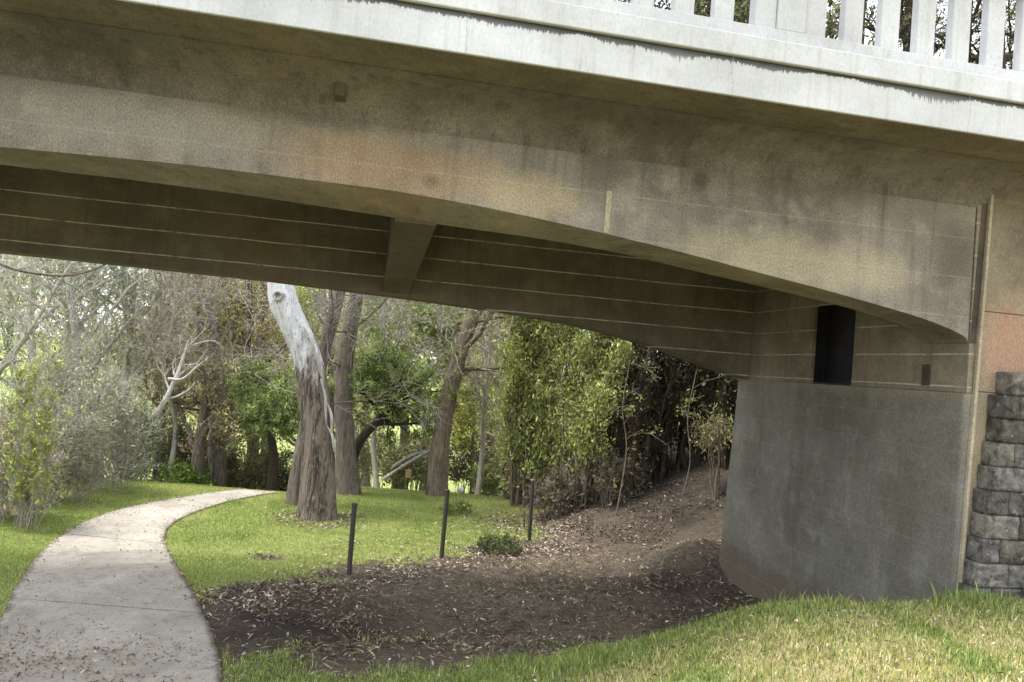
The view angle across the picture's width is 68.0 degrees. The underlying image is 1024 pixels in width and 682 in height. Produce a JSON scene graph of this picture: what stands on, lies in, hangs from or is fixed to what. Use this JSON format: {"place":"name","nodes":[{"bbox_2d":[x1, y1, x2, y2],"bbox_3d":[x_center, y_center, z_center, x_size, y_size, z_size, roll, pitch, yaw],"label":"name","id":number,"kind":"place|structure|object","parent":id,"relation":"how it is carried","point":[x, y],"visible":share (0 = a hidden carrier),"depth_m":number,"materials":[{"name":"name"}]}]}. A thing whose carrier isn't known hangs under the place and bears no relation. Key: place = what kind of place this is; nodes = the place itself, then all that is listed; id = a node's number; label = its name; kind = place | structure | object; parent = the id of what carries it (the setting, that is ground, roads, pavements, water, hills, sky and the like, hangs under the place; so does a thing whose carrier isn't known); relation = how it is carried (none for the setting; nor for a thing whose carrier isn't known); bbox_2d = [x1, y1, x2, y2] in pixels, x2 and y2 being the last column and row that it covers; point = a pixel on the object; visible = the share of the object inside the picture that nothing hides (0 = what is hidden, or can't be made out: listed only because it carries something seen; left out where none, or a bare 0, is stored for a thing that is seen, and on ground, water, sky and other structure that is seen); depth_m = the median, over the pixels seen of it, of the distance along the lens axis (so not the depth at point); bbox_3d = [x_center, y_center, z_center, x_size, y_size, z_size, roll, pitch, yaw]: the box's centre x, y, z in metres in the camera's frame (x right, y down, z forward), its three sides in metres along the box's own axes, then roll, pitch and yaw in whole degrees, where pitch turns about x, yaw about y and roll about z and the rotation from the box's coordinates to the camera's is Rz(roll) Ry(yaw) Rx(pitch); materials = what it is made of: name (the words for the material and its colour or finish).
{"place":"outdoors","nodes":[
{"label":"outdoors","id":0,"kind":"place"},
{"bbox_2d":[0,262,104,288],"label":"dead branch","id":1,"kind":"object","parent":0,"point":[38,273],"visible":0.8,"depth_m":12.51,"materials":[{"name":"grey wood"}]},
{"bbox_2d":[0,489,283,681],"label":"path","id":2,"kind":"structure","parent":0,"point":[134,608],"depth_m":8.29,"materials":[{"name":"concrete"}]},
{"bbox_2d":[0,488,276,681],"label":"leaf litter","id":3,"kind":"object","parent":2,"relation":"on","point":[63,668],"visible":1,"depth_m":7.11,"materials":[{"name":"brown plant"}]},
{"bbox_2d":[0,0,1015,371],"label":"sky","id":4,"kind":"structure","parent":0,"point":[875,2],"materials":[{"name":"white"}]},
{"bbox_2d":[0,333,1023,681],"bbox_3d":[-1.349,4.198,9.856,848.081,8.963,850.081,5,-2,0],"label":"ground","id":5,"kind":"structure","parent":0,"point":[706,521],"depth_m":10.01,"materials":[{"name":"green plant"}]},
{"bbox_2d":[0,351,73,530],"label":"tall shrub","id":6,"kind":"object","parent":5,"relation":"on","point":[45,447],"visible":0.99,"depth_m":11.26,"materials":[{"name":"green plant"}]},
{"bbox_2d":[0,401,73,524],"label":"scrub bush","id":7,"kind":"object","parent":5,"relation":"on","point":[4,488],"visible":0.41,"depth_m":11.77,"materials":[{"name":"green plant"}]},
{"bbox_2d":[0,255,131,443],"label":"gum tree","id":8,"kind":"object","parent":5,"relation":"on","point":[10,295],"visible":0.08,"depth_m":20.96,"materials":[{"name":"grey plant"}]},
{"bbox_2d":[0,279,135,474],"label":"scrub bush","id":9,"kind":"object","parent":5,"relation":"on","point":[65,370],"visible":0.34,"depth_m":15.38,"materials":[{"name":"green plant"}]},
{"bbox_2d":[0,255,138,458],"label":"woodland tree","id":10,"kind":"object","parent":5,"relation":"on","point":[18,300],"visible":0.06,"depth_m":33.46,"materials":[{"name":"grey plant"}]},
{"bbox_2d":[11,370,130,506],"bbox_3d":[-7.734,1.768,13.222,1.923,2.482,2.128,6,-2,-26],"label":"scrub bush","id":11,"kind":"object","parent":5,"relation":"on","point":[81,476],"visible":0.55,"depth_m":13.25,"materials":[{"name":"green plant"}]},
{"bbox_2d":[0,254,161,412],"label":"gum tree","id":12,"kind":"object","parent":5,"relation":"on","point":[4,364],"visible":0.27,"depth_m":17.56,"materials":[{"name":"grey plant"}]},
{"bbox_2d":[8,256,154,475],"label":"woodland tree","id":13,"kind":"object","parent":5,"relation":"on","point":[79,330],"visible":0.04,"depth_m":35.32,"materials":[{"name":"grey plant"}]},
{"bbox_2d":[0,254,195,464],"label":"gum tree","id":14,"kind":"object","parent":5,"relation":"on","point":[72,300],"visible":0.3,"depth_m":18.84,"materials":[{"name":"grey plant"}]},
{"bbox_2d":[5,258,215,476],"bbox_3d":[-10.145,-1.025,19.514,6.156,10.865,6.729,3,-2,34],"label":"gum tree","id":15,"kind":"object","parent":5,"relation":"on","point":[127,359],"visible":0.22,"depth_m":19.85,"materials":[{"name":"grey plant"}]},
{"bbox_2d":[55,351,171,495],"bbox_3d":[-7.660,1.615,14.482,2.100,2.846,2.055,5,-2,-16],"label":"scrub bush","id":16,"kind":"object","parent":5,"relation":"on","point":[123,407],"visible":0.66,"depth_m":14.44,"materials":[{"name":"green plant"}]},
{"bbox_2d":[97,380,171,481],"bbox_3d":[-8.249,2.028,16.491,1.520,2.348,1.755,5,-2,0],"label":"scrub bush","id":17,"kind":"object","parent":5,"relation":"on","point":[152,436],"visible":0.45,"depth_m":16.49,"materials":[{"name":"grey plant"}]},
{"bbox_2d":[49,271,241,480],"bbox_3d":[-11.598,-0.184,23.906,6.313,10.623,9.095,5,-2,0],"label":"gum tree","id":18,"kind":"object","parent":5,"relation":"on","point":[120,356],"visible":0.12,"depth_m":23.28,"materials":[{"name":"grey plant"}]},
{"bbox_2d":[103,407,213,481],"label":"undergrowth","id":19,"kind":"object","parent":5,"relation":"on","point":[165,451],"visible":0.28,"depth_m":19.50,"materials":[{"name":"green plant"}]},
{"bbox_2d":[80,268,260,459],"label":"woodland tree","id":20,"kind":"object","parent":5,"relation":"on","point":[168,409],"visible":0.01,"depth_m":34.43,"materials":[{"name":"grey plant"}]},
{"bbox_2d":[82,265,261,481],"bbox_3d":[-8.857,-0.357,18.955,4.798,8.723,5.034,5,-2,-18],"label":"bare tree","id":21,"kind":"object","parent":5,"relation":"on","point":[169,334],"visible":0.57,"depth_m":18.52,"materials":[{"name":"grey plant"}]},
{"bbox_2d":[150,322,226,418],"bbox_3d":[-7.473,0.786,17.223,2.014,2.680,0.942,5,-2,0],"label":"dead branch","id":22,"kind":"object","parent":21,"relation":"attached to","point":[170,388],"visible":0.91,"depth_m":17.08,"materials":[{"name":"grey wood"}]},
{"bbox_2d":[168,348,214,380],"bbox_3d":[-7.085,0.533,16.919,1.028,0.792,0.387,4,-2,12],"label":"dead branch","id":23,"kind":"object","parent":22,"relation":"attached to","point":[187,375],"visible":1,"depth_m":16.84,"materials":[{"name":"grey wood"}]},
{"bbox_2d":[52,262,311,474],"bbox_3d":[-9.793,-0.709,22.214,7.952,11.536,6.870,6,-2,-33],"label":"gum tree","id":24,"kind":"object","parent":5,"relation":"on","point":[223,323],"visible":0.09,"depth_m":22.78,"materials":[{"name":"brown plant"}]},
{"bbox_2d":[153,451,217,484],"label":"undergrowth","id":25,"kind":"object","parent":5,"relation":"on","point":[183,473],"visible":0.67,"depth_m":18.67,"materials":[{"name":"green plant"}]},
{"bbox_2d":[150,416,254,485],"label":"undergrowth","id":26,"kind":"object","parent":5,"relation":"on","point":[206,466],"visible":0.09,"depth_m":20.73,"materials":[{"name":"green plant"}]},
{"bbox_2d":[127,273,277,486],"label":"woodland tree","id":27,"kind":"object","parent":5,"relation":"on","point":[220,465],"visible":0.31,"depth_m":19.34,"materials":[{"name":"green plant"}]},
{"bbox_2d":[139,272,266,483],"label":"woodland tree","id":28,"kind":"object","parent":5,"relation":"on","point":[198,443],"visible":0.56,"depth_m":18.76,"materials":[{"name":"green plant"}]},
{"bbox_2d":[83,269,335,484],"bbox_3d":[-7.587,-0.074,20.226,6.925,9.132,5.300,3,-3,37],"label":"bare tree","id":29,"kind":"object","parent":5,"relation":"on","point":[210,454],"visible":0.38,"depth_m":19.49,"materials":[{"name":"brown plant"}]},
{"bbox_2d":[107,272,334,488],"bbox_3d":[-7.874,0.340,21.461,7.680,9.418,6.780,5,-2,-15],"label":"bare tree","id":30,"kind":"object","parent":5,"relation":"on","point":[246,337],"visible":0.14,"depth_m":21.70,"materials":[{"name":"brown plant"}]},
{"bbox_2d":[135,275,309,487],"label":"woodland tree","id":31,"kind":"object","parent":5,"relation":"on","point":[195,419],"depth_m":37.66,"materials":[{"name":"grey plant"}]},
{"bbox_2d":[205,436,292,491],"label":"undergrowth","id":32,"kind":"object","parent":5,"relation":"on","point":[241,477],"visible":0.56,"depth_m":20.05,"materials":[{"name":"green plant"}]},
{"bbox_2d":[170,277,372,489],"bbox_3d":[-8.847,0.031,25.760,7.850,11.378,6.288,5,-2,0],"label":"spring tree","id":33,"kind":"object","parent":5,"relation":"on","point":[317,331],"visible":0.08,"depth_m":25.13,"materials":[{"name":"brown plant"}]},
{"bbox_2d":[219,350,334,490],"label":"wattle tree","id":34,"kind":"object","parent":5,"relation":"on","point":[263,407],"visible":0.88,"depth_m":18.19,"materials":[{"name":"green plant"}]},
{"bbox_2d":[259,446,294,491],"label":"undergrowth","id":35,"kind":"object","parent":5,"relation":"on","point":[285,471],"visible":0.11,"depth_m":20.47,"materials":[{"name":"green plant"}]},
{"bbox_2d":[192,291,372,455],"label":"woodland tree","id":36,"kind":"object","parent":5,"relation":"on","point":[293,443],"visible":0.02,"depth_m":35.59,"materials":[{"name":"green plant"}]},
{"bbox_2d":[267,282,337,521],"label":"gum tree","id":37,"kind":"object","parent":5,"relation":"on","point":[317,497],"visible":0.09,"depth_m":13.65,"materials":[{"name":"grey plant"}]},
{"bbox_2d":[0,473,608,650],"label":"grass","id":38,"kind":"structure","parent":5,"relation":"on","point":[421,494],"depth_m":12.57,"materials":[{"name":"green plant"}]},
{"bbox_2d":[517,465,530,479],"bbox_3d":[0.337,3.096,18.112,0.573,0.399,0.440,5,-2,0],"label":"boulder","id":39,"kind":"object","parent":38,"relation":"on","point":[528,475],"visible":0.1,"depth_m":17.93,"materials":[{"name":"grey stone"}]},
{"bbox_2d":[257,289,433,495],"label":"bare tree","id":40,"kind":"object","parent":5,"relation":"on","point":[347,475],"visible":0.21,"depth_m":16.28,"materials":[{"name":"brown plant"}]},
{"bbox_2d":[218,279,473,505],"bbox_3d":[-3.447,-0.644,15.156,4.868,8.282,3.649,4,-2,12],"label":"bare tree","id":41,"kind":"object","parent":5,"relation":"on","point":[293,486],"visible":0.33,"depth_m":14.85,"materials":[{"name":"brown plant"}]},
{"bbox_2d":[270,287,427,426],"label":"spring tree","id":42,"kind":"object","parent":5,"relation":"on","point":[332,392],"visible":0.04,"depth_m":27.89,"materials":[{"name":"brown plant"}]},
{"bbox_2d":[346,502,357,574],"bbox_3d":[-2.188,2.754,10.316,0.082,1.104,0.080,5,-2,0],"label":"fence post","id":43,"kind":"object","parent":5,"relation":"on","point":[351,538],"visible":0.88,"depth_m":10.29,"materials":[{"name":"metal"}]},
{"bbox_2d":[281,286,436,486],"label":"woodland tree","id":44,"kind":"object","parent":5,"relation":"on","point":[356,424],"visible":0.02,"depth_m":34.01,"materials":[{"name":"green plant"}]},
{"bbox_2d":[354,426,423,488],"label":"undergrowth","id":45,"kind":"object","parent":5,"relation":"on","point":[363,458],"visible":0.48,"depth_m":20.02,"materials":[{"name":"green plant"}]},
{"bbox_2d":[317,290,462,487],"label":"bare tree","id":46,"kind":"object","parent":5,"relation":"on","point":[375,475],"visible":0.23,"depth_m":18.71,"materials":[{"name":"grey plant"}]},
{"bbox_2d":[327,326,480,463],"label":"wattle tree","id":47,"kind":"object","parent":5,"relation":"on","point":[376,373],"visible":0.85,"depth_m":17.08,"materials":[{"name":"green plant"}]},
{"bbox_2d":[317,300,494,488],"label":"spring tree","id":48,"kind":"object","parent":5,"relation":"on","point":[405,427],"visible":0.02,"depth_m":25.77,"materials":[{"name":"green plant"}]},
{"bbox_2d":[405,469,410,489],"bbox_3d":[-2.550,3.461,18.494,0.112,0.652,0.108,3,-3,44],"label":"park sign","id":49,"kind":"object","parent":5,"relation":"on","point":[407,474],"visible":0.83,"depth_m":18.49,"materials":[{"name":"wood"}]},
{"bbox_2d":[382,444,456,479],"bbox_3d":[-2.124,2.849,17.717,1.681,0.894,0.493,5,-2,0],"label":"dead branch","id":50,"kind":"object","parent":5,"relation":"on","point":[402,466],"visible":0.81,"depth_m":17.48,"materials":[{"name":"grey wood"}]},
{"bbox_2d":[392,448,429,467],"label":"dead branch","id":51,"kind":"object","parent":50,"relation":"attached to","point":[403,459],"visible":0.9,"depth_m":17.58,"materials":[{"name":"grey wood"}]},
{"bbox_2d":[378,430,462,490],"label":"undergrowth","id":52,"kind":"object","parent":5,"relation":"on","point":[421,478],"visible":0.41,"depth_m":20.39,"materials":[{"name":"green plant"}]},
{"bbox_2d":[346,294,498,430],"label":"spring tree","id":53,"kind":"object","parent":5,"relation":"on","point":[419,340],"visible":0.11,"depth_m":23.90,"materials":[{"name":"green plant"}]},
{"bbox_2d":[346,299,501,490],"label":"woodland tree","id":54,"kind":"object","parent":5,"relation":"on","point":[422,487],"depth_m":35.34,"materials":[{"name":"green plant"}]},
{"bbox_2d":[439,489,449,557],"bbox_3d":[-1.036,2.867,11.585,0.080,1.194,0.080,5,-2,0],"label":"fence post","id":55,"kind":"object","parent":5,"relation":"on","point":[444,524],"visible":0.84,"depth_m":11.56,"materials":[{"name":"metal"}]},
{"bbox_2d":[439,498,471,513],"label":"plant","id":56,"kind":"object","parent":5,"relation":"on","point":[461,506],"visible":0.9,"depth_m":14.95,"materials":[{"name":"green plant"}]},
{"bbox_2d":[457,486,464,492],"bbox_3d":[-1.206,3.509,17.888,0.184,0.160,0.160,5,-2,0],"label":"boulder","id":57,"kind":"object","parent":5,"relation":"on","point":[460,489],"visible":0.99,"depth_m":17.83,"materials":[{"name":"grey stone"}]},
{"bbox_2d":[423,429,504,495],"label":"undergrowth","id":58,"kind":"object","parent":5,"relation":"on","point":[461,465],"visible":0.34,"depth_m":21.21,"materials":[{"name":"green plant"}]},
{"bbox_2d":[427,311,507,496],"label":"bare tree","id":59,"kind":"object","parent":5,"relation":"on","point":[490,401],"visible":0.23,"depth_m":19.29,"materials":[{"name":"green plant"}]},
{"bbox_2d":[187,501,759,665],"bbox_3d":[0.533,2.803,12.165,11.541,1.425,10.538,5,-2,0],"label":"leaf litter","id":60,"kind":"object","parent":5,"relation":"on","point":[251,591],"visible":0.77,"depth_m":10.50,"materials":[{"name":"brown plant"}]},
{"bbox_2d":[401,300,548,497],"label":"leaning tree","id":61,"kind":"object","parent":5,"relation":"on","point":[437,479],"visible":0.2,"depth_m":16.93,"materials":[{"name":"brown plant"}]},
{"bbox_2d":[405,305,544,494],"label":"bare tree","id":62,"kind":"object","parent":5,"relation":"on","point":[478,489],"visible":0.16,"depth_m":18.70,"materials":[{"name":"green plant"}]},
{"bbox_2d":[430,307,521,496],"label":"spring tree","id":63,"kind":"object","parent":5,"relation":"on","point":[491,444],"visible":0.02,"depth_m":24.38,"materials":[{"name":"green plant"}]},
{"bbox_2d":[427,345,526,493],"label":"spring tree","id":64,"kind":"object","parent":5,"relation":"on","point":[467,424],"visible":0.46,"depth_m":20.68,"materials":[{"name":"green plant"}]},
{"bbox_2d":[415,337,548,459],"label":"woodland tree","id":65,"kind":"object","parent":5,"relation":"on","point":[470,431],"visible":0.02,"depth_m":35.15,"materials":[{"name":"green plant"}]},
{"bbox_2d":[466,448,509,495],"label":"undergrowth","id":66,"kind":"object","parent":5,"relation":"on","point":[490,485],"visible":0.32,"depth_m":19.62,"materials":[{"name":"green plant"}]},
{"bbox_2d":[475,528,522,555],"bbox_3d":[-0.211,3.299,12.148,0.788,0.452,0.806,5,-2,0],"label":"plant","id":67,"kind":"object","parent":5,"relation":"on","point":[488,542],"visible":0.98,"depth_m":12.04,"materials":[{"name":"green plant"}]},
{"bbox_2d":[0,0,1023,603],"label":"road bridge","id":68,"kind":"structure","parent":5,"relation":"on","point":[804,218],"depth_m":6.41,"materials":[{"name":"concrete"}]},
{"bbox_2d":[487,446,556,493],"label":"undergrowth","id":69,"kind":"object","parent":5,"relation":"on","point":[505,476],"visible":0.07,"depth_m":18.38,"materials":[{"name":"green plant"}]},
{"bbox_2d":[527,479,534,540],"bbox_3d":[0.324,3.019,13.243,0.095,1.210,0.080,5,-2,0],"label":"fence post","id":70,"kind":"object","parent":5,"relation":"on","point":[530,509],"visible":0.87,"depth_m":13.22,"materials":[{"name":"metal"}]},
{"bbox_2d":[479,313,587,507],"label":"column tree","id":71,"kind":"object","parent":5,"relation":"on","point":[522,430],"visible":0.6,"depth_m":16.22,"materials":[{"name":"green plant"}]},
{"bbox_2d":[520,497,550,525],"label":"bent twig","id":72,"kind":"object","parent":5,"relation":"on","point":[528,506],"visible":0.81,"depth_m":13.80,"materials":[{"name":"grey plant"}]},
{"bbox_2d":[520,459,601,520],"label":"undergrowth","id":73,"kind":"object","parent":5,"relation":"on","point":[549,489],"visible":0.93,"depth_m":15.00,"materials":[{"name":"green plant"}]},
{"bbox_2d":[528,320,648,510],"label":"column tree","id":74,"kind":"object","parent":5,"relation":"on","point":[586,432],"visible":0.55,"depth_m":15.12,"materials":[{"name":"green plant"}]},
{"bbox_2d":[205,536,1013,681],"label":"leaf litter","id":75,"kind":"object","parent":5,"relation":"on","point":[427,644],"visible":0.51,"depth_m":9.03,"materials":[{"name":"brown plant"}]},
{"bbox_2d":[219,577,1023,681],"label":"grass","id":76,"kind":"structure","parent":5,"relation":"on","point":[606,656],"depth_m":5.68,"materials":[{"name":"green plant"}]},
{"bbox_2d":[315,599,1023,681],"bbox_3d":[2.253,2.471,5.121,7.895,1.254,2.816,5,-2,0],"label":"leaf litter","id":77,"kind":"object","parent":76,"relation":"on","point":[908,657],"visible":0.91,"depth_m":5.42,"materials":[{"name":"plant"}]},
{"bbox_2d":[588,432,655,506],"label":"undergrowth","id":78,"kind":"object","parent":5,"relation":"on","point":[608,467],"visible":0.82,"depth_m":14.53,"materials":[{"name":"green plant"}]},
{"bbox_2d":[599,340,666,515],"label":"sapling","id":79,"kind":"object","parent":5,"relation":"on","point":[632,406],"visible":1,"depth_m":13.86,"materials":[{"name":"green plant"}]},
{"bbox_2d":[544,449,727,555],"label":"leaf litter","id":80,"kind":"object","parent":5,"relation":"on","point":[616,527],"visible":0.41,"depth_m":13.66,"materials":[{"name":"brown plant"}]},
{"bbox_2d":[601,336,693,498],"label":"ivy tree","id":81,"kind":"object","parent":5,"relation":"on","point":[644,409],"visible":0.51,"depth_m":14.82,"materials":[{"name":"green plant"}]},
{"bbox_2d":[614,371,719,466],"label":"undergrowth","id":82,"kind":"object","parent":5,"relation":"on","point":[671,444],"visible":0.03,"depth_m":16.03,"materials":[{"name":"green plant"}]},
{"bbox_2d":[633,348,722,477],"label":"ivy tree","id":83,"kind":"object","parent":5,"relation":"on","point":[681,461],"visible":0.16,"depth_m":15.24,"materials":[{"name":"green plant"}]},
{"bbox_2d":[675,361,724,456],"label":"ivy tree","id":84,"kind":"object","parent":5,"relation":"on","point":[713,389],"depth_m":15.99,"materials":[{"name":"green plant"}]},
{"bbox_2d":[670,370,738,494],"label":"sapling","id":85,"kind":"object","parent":5,"relation":"on","point":[685,411],"visible":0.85,"depth_m":13.97,"materials":[{"name":"green plant"}]},
{"bbox_2d":[678,400,733,499],"bbox_3d":[3.666,2.013,13.623,1.055,1.938,1.220,6,-3,-37],"label":"leafy shrub","id":86,"kind":"object","parent":5,"relation":"on","point":[713,433],"visible":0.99,"depth_m":13.58,"materials":[{"name":"green plant"}]},
{"bbox_2d":[704,373,747,470],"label":"ivy tree","id":87,"kind":"object","parent":5,"relation":"on","point":[729,389],"visible":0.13,"depth_m":14.42,"materials":[{"name":"green plant"}]},
{"bbox_2d":[615,0,876,459],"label":"tall tree","id":88,"kind":"object","parent":5,"relation":"on","point":[665,2],"visible":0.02,"depth_m":17.82,"materials":[{"name":"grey plant"}]},
{"bbox_2d":[617,0,875,440],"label":"tall tree","id":89,"kind":"object","parent":5,"relation":"on","point":[832,28],"visible":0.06,"depth_m":16.52,"materials":[{"name":"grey plant"}]},
{"bbox_2d":[699,0,874,45],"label":"tall tree","id":90,"kind":"object","parent":5,"relation":"on","point":[837,37],"depth_m":19.61,"materials":[{"name":"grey plant"}]},
{"bbox_2d":[826,0,1007,63],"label":"tall tree","id":91,"kind":"object","parent":5,"relation":"on","point":[904,19],"visible":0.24,"depth_m":19.98,"materials":[{"name":"green plant"}]},
{"bbox_2d":[827,0,1015,63],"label":"tall tree","id":92,"kind":"object","parent":5,"relation":"on","point":[973,16],"visible":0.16,"depth_m":21.04,"materials":[{"name":"green plant"}]},
{"bbox_2d":[834,0,1015,69],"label":"tall tree","id":93,"kind":"object","parent":5,"relation":"on","point":[970,46],"visible":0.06,"depth_m":20.78,"materials":[{"name":"green plant"}]},
{"bbox_2d":[899,4,1013,69],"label":"tall tree","id":94,"kind":"object","parent":5,"relation":"on","point":[972,56],"visible":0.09,"depth_m":20.27,"materials":[{"name":"green plant"}]},
{"bbox_2d":[936,0,1015,68],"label":"tall tree","id":95,"kind":"object","parent":5,"relation":"on","point":[1010,44],"visible":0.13,"depth_m":21.57,"materials":[{"name":"green plant"}]},
{"bbox_2d":[958,372,1023,598],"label":"stone wall","id":96,"kind":"structure","parent":5,"relation":"on","point":[994,561],"depth_m":6.68,"materials":[{"name":"grey stone"}]},
{"bbox_2d":[504,492,528,499],"bbox_3d":[0.145,3.584,17.455,0.730,0.230,0.222,5,-2,-21],"label":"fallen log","id":97,"kind":"object","parent":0,"point":[507,496],"visible":0.27,"depth_m":17.33,"materials":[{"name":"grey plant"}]}
]}

